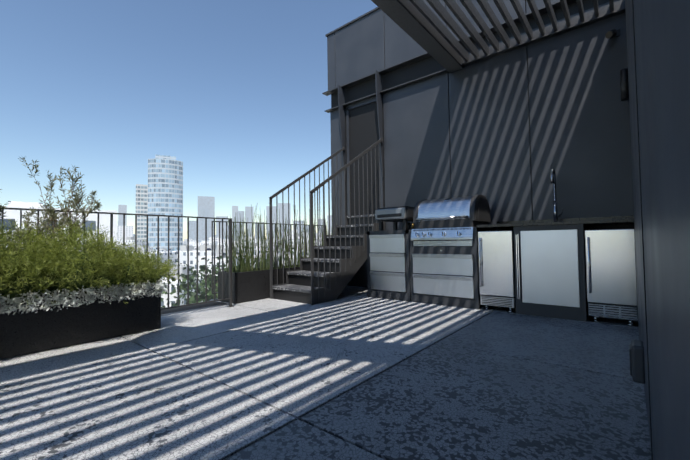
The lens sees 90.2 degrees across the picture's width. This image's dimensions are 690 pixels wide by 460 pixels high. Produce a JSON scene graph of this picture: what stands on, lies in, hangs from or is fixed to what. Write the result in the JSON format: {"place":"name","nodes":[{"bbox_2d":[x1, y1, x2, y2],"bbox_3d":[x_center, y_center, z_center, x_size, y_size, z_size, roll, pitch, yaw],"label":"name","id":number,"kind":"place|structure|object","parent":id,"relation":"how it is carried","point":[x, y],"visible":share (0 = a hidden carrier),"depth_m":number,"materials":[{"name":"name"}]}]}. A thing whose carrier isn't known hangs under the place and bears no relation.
{"place":"outdoors","nodes":[
{"label":"outdoors","id":0,"kind":"place"},
{"bbox_2d":[0,0,377,240],"label":"sky","id":1,"kind":"structure","parent":0,"point":[232,90],"materials":[{"name":"blue"}]},
{"bbox_2d":[120,233,323,279],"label":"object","id":2,"kind":"object","parent":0,"point":[183,247],"visible":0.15,"depth_m":134.01,"materials":[{"name":"grey"}]},
{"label":"building","id":3,"kind":"structure","parent":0},
{"bbox_2d":[161,302,300,419],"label":"floor","id":4,"kind":"structure","parent":3,"relation":"on","point":[182,308],"depth_m":4.21,"materials":[{"name":"grey concrete"}]},
{"bbox_2d":[0,336,147,384],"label":"floor tile","id":5,"kind":"object","parent":4,"relation":"on","point":[24,367],"visible":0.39,"depth_m":2.35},
{"bbox_2d":[1,208,233,309],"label":"terrace railing","id":6,"kind":"object","parent":4,"relation":"on","point":[230,251],"visible":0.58,"depth_m":3.78,"materials":[{"name":"metal"}]},
{"bbox_2d":[0,350,295,459],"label":"floor tile","id":7,"kind":"object","parent":4,"relation":"on","point":[148,405],"visible":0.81,"depth_m":1.55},
{"bbox_2d":[161,299,228,315],"bbox_3d":[-2.622,1.216,3.296,0.540,0.604,8.160,-2,-2,39],"label":"terrace slab edge","id":8,"kind":"object","parent":4,"relation":"attached to","point":[223,303],"visible":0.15,"depth_m":4.06,"materials":[{"name":"grey concrete"}]},
{"bbox_2d":[120,304,292,350],"bbox_3d":[-1.429,0.916,3.428,1.153,0.020,1.396,-2,-2,39],"label":"floor tile","id":9,"kind":"object","parent":4,"relation":"on","point":[177,328],"visible":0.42,"depth_m":3.29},
{"bbox_2d":[152,316,434,418],"bbox_3d":[-0.368,0.873,2.556,1.566,0.020,1.396,-2,-2,39],"label":"floor tile","id":10,"kind":"object","parent":4,"relation":"on","point":[296,367],"visible":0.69,"depth_m":2.29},
{"bbox_2d":[219,294,368,315],"bbox_3d":[-0.718,0.948,4.669,1.633,0.020,1.396,-2,-2,39],"label":"floor tile","id":11,"kind":"object","parent":4,"relation":"on","point":[291,308],"visible":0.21,"depth_m":4.22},
{"bbox_2d":[218,266,299,303],"bbox_3d":[-0.864,0.761,5.299,0.400,0.391,2.150,-2,-2,39],"label":"planter","id":12,"kind":"object","parent":11,"relation":"on","point":[247,286],"visible":0.4,"depth_m":4.54,"materials":[{"name":"metal"}]},
{"bbox_2d":[220,205,336,272],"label":"tall grass plants","id":13,"kind":"object","parent":12,"relation":"on","point":[243,262],"visible":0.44,"depth_m":4.91,"materials":[{"name":"green plant"}]},
{"bbox_2d":[271,214,384,304],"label":"steel stairs","id":14,"kind":"structure","parent":11,"relation":"on","point":[296,287],"depth_m":4.85,"materials":[{"name":"metal"}]},
{"bbox_2d":[269,138,382,304],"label":"stair handrails","id":15,"kind":"object","parent":14,"relation":"attached to","point":[320,185],"visible":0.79,"depth_m":4.89,"materials":[{"name":"metal"}]},
{"bbox_2d":[225,419,384,459],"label":"floor tile","id":16,"kind":"object","parent":4,"relation":"on","point":[297,439],"visible":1,"depth_m":1.29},
{"bbox_2d":[341,285,372,297],"bbox_3d":[0.069,0.968,5.625,1.633,0.020,1.053,-2,-2,39],"label":"terrace tile","id":17,"kind":"object","parent":4,"relation":"on","point":[356,291],"visible":0.12,"depth_m":5.29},
{"bbox_2d":[211,221,326,293],"bbox_3d":[-1.053,0.433,5.479,0.060,1.072,2.284,-2,-2,39],"label":"terrace railing","id":18,"kind":"object","parent":17,"relation":"on","point":[258,240],"visible":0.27,"depth_m":5.07,"materials":[{"name":"metal"}]},
{"bbox_2d":[297,298,491,342],"bbox_3d":[0.528,0.896,3.645,1.566,0.020,1.396,-2,-2,39],"label":"floor tile","id":19,"kind":"object","parent":4,"relation":"on","point":[430,323],"visible":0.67,"depth_m":3.46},
{"bbox_2d":[378,298,500,311],"bbox_3d":[1.315,0.917,4.601,1.566,0.020,1.053,-2,-2,39],"label":"floor tile","id":20,"kind":"object","parent":4,"relation":"on","point":[492,308],"visible":0.17,"depth_m":3.90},
{"bbox_2d":[478,230,515,311],"bbox_3d":[1.846,0.446,3.966,0.353,0.865,0.813,-2,-2,39],"label":"fridge","id":21,"kind":"object","parent":20,"relation":"on","point":[496,269],"visible":0.81,"depth_m":3.68,"materials":[{"name":"silver metal"}]},
{"bbox_2d":[367,215,633,321],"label":"outdoor kitchen cabinets","id":22,"kind":"object","parent":20,"relation":"on","point":[550,266],"visible":0.94,"depth_m":3.82,"materials":[{"name":"silver metal"}]},
{"bbox_2d":[375,206,413,230],"bbox_3d":[0.760,-0.147,4.798,0.500,0.315,0.530,-2,-2,39],"label":"pizza oven","id":23,"kind":"object","parent":22,"relation":"on","point":[403,214],"visible":0.83,"depth_m":4.60,"materials":[{"name":"grey metal"}]},
{"bbox_2d":[411,195,490,245],"bbox_3d":[1.323,-0.107,4.323,0.798,0.609,0.706,-2,-2,39],"label":"gas grill","id":24,"kind":"object","parent":22,"relation":"on","point":[448,222],"visible":0.98,"depth_m":4.11,"materials":[{"name":"grey metal"}]},
{"bbox_2d":[550,169,563,221],"bbox_3d":[2.305,-0.371,3.794,0.186,0.605,0.104,0,-2,-27],"label":"kitchen faucet","id":25,"kind":"object","parent":22,"relation":"on","point":[553,182],"visible":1,"depth_m":3.82,"materials":[{"name":"grey metal"}]},
{"bbox_2d":[301,343,651,459],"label":"floor tile","id":26,"kind":"object","parent":4,"relation":"on","point":[437,401],"visible":0.81,"depth_m":1.54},
{"bbox_2d":[438,312,638,379],"bbox_3d":[1.748,0.847,2.642,1.566,0.020,1.396,-2,-2,39],"label":"floor tile","id":27,"kind":"object","parent":4,"relation":"on","point":[595,347],"visible":0.72,"depth_m":2.60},
{"bbox_2d":[494,307,638,327],"bbox_3d":[2.535,0.867,3.598,1.566,0.020,1.053,-2,-2,39],"label":"floor tile","id":28,"kind":"object","parent":4,"relation":"on","point":[613,321],"visible":0.13,"depth_m":3.21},
{"bbox_2d":[585,229,637,325],"bbox_3d":[2.601,0.423,3.346,0.358,0.850,0.813,-2,-2,39],"label":"mini fridge","id":29,"kind":"object","parent":28,"relation":"on","point":[611,276],"visible":0.98,"depth_m":3.06,"materials":[{"name":"silver metal"}]},
{"bbox_2d":[625,0,689,459],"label":"wall","id":30,"kind":"structure","parent":4,"relation":"on","point":[658,43],"depth_m":0.52,"materials":[{"name":"grey metal"}]},
{"bbox_2d":[620,68,628,100],"bbox_3d":[2.768,-1.434,3.386,0.085,0.300,0.070,-2,-2,39],"label":"wall light","id":31,"kind":"object","parent":30,"relation":"attached to","point":[624,85],"depth_m":3.37,"materials":[{"name":"black plastic"}]},
{"bbox_2d":[322,0,634,286],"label":"building wall","id":32,"kind":"structure","parent":3,"relation":"on","point":[505,131],"depth_m":4.50,"materials":[{"name":"black"}]},
{"bbox_2d":[371,0,624,72],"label":"pergola slats","id":33,"kind":"object","parent":32,"relation":"attached to","point":[420,23],"visible":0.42,"depth_m":3.89,"materials":[{"name":"metal"}]},
{"bbox_2d":[605,29,619,38],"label":"spotlight wall","id":34,"kind":"structure","parent":32,"relation":"attached to","point":[612,33],"depth_m":3.62,"materials":[{"name":"black plastic"}]},
{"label":"terrace tile","id":35,"kind":"object","parent":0,"visible":0},
{"bbox_2d":[0,287,160,358],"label":"planter","id":36,"kind":"object","parent":35,"relation":"on","point":[24,333],"visible":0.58,"depth_m":2.65,"materials":[{"name":"metal"}]},
{"bbox_2d":[0,157,102,255],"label":"small planter trees","id":37,"kind":"object","parent":36,"relation":"on","point":[77,199],"visible":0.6,"depth_m":2.80,"materials":[{"name":"green plant"}]},
{"bbox_2d":[0,217,183,314],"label":"planter shrubs","id":38,"kind":"object","parent":36,"relation":"on","point":[73,272],"visible":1,"depth_m":2.58,"materials":[{"name":"green plant"}]},
{"label":"city ground","id":39,"kind":"structure","parent":0,"visible":0},
{"bbox_2d":[0,155,331,293],"bbox_3d":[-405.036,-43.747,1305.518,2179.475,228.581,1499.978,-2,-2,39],"label":"city skyline","id":40,"kind":"structure","parent":39,"relation":"on","point":[161,193],"depth_m":242.89,"materials":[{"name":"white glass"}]},
{"bbox_2d":[117,237,319,306],"bbox_3d":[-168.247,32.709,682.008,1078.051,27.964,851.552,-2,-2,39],"label":"city buildings","id":41,"kind":"structure","parent":39,"relation":"on","point":[183,257],"depth_m":127.42,"materials":[{"name":"white concrete"}]},
{"bbox_2d":[155,248,296,307],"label":"city trees","id":42,"kind":"object","parent":39,"relation":"on","point":[192,295],"depth_m":55.72,"materials":[{"name":"green plant"}]}
]}

